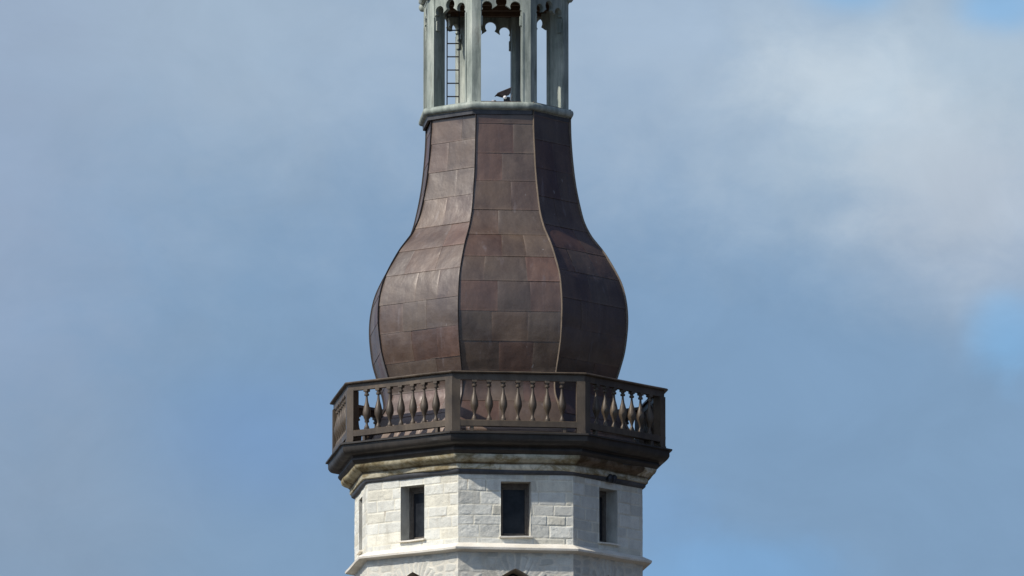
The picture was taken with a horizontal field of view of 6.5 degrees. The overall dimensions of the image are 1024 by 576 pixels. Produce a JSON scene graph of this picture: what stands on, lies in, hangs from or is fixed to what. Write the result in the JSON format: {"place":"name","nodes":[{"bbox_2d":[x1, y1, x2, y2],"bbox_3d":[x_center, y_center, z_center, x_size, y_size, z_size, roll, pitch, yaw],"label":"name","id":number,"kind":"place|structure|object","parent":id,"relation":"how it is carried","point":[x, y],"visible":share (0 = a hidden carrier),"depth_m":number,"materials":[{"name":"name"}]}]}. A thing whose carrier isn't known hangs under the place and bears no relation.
{"place":"outdoors","nodes":[
{"label":"outdoors","id":0,"kind":"place"},
{"bbox_2d":[325,0,671,575],"bbox_3d":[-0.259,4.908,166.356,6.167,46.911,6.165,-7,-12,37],"label":"stone tower","id":1,"kind":"structure","parent":0,"point":[500,438],"depth_m":165.07,"materials":[{"name":"stone"}]},
{"bbox_2d":[397,487,425,542],"bbox_3d":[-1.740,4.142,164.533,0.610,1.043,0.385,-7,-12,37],"label":"window","id":2,"kind":"structure","parent":1,"relation":"in","point":[416,495],"depth_m":164.75,"materials":[{"name":"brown wood"}]},
{"bbox_2d":[446,12,459,104],"bbox_3d":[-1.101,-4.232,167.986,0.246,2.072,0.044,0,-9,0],"label":"ladder","id":3,"kind":"object","parent":1,"relation":"on","point":[458,83],"visible":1,"depth_m":167.95,"materials":[{"name":"black metal"}]},
{"bbox_2d":[495,87,512,100],"bbox_3d":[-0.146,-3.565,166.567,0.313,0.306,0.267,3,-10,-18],"label":"floodlight","id":4,"kind":"object","parent":1,"relation":"on","point":[505,93],"visible":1,"depth_m":166.53,"materials":[{"name":"black metal"}]},
{"bbox_2d":[499,483,532,537],"bbox_3d":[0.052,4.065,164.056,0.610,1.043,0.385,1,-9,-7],"label":"window","id":5,"kind":"structure","parent":1,"relation":"in","point":[514,497],"depth_m":164.23,"materials":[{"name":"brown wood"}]},
{"bbox_2d":[598,491,620,545],"bbox_3d":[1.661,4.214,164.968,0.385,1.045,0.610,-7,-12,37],"label":"window","id":6,"kind":"structure","parent":1,"relation":"in","point":[602,495],"depth_m":165.20,"materials":[{"name":"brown wood"}]},
{"bbox_2d":[606,474,616,482],"bbox_3d":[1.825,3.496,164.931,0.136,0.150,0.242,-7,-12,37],"label":"spotlight","id":7,"kind":"object","parent":1,"relation":"attached to","point":[611,478],"visible":1,"depth_m":164.85,"materials":[{"name":"black metal"}]},
{"bbox_2d":[0,0,1023,575],"label":"sky","id":8,"kind":"structure","parent":0,"point":[808,215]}
]}

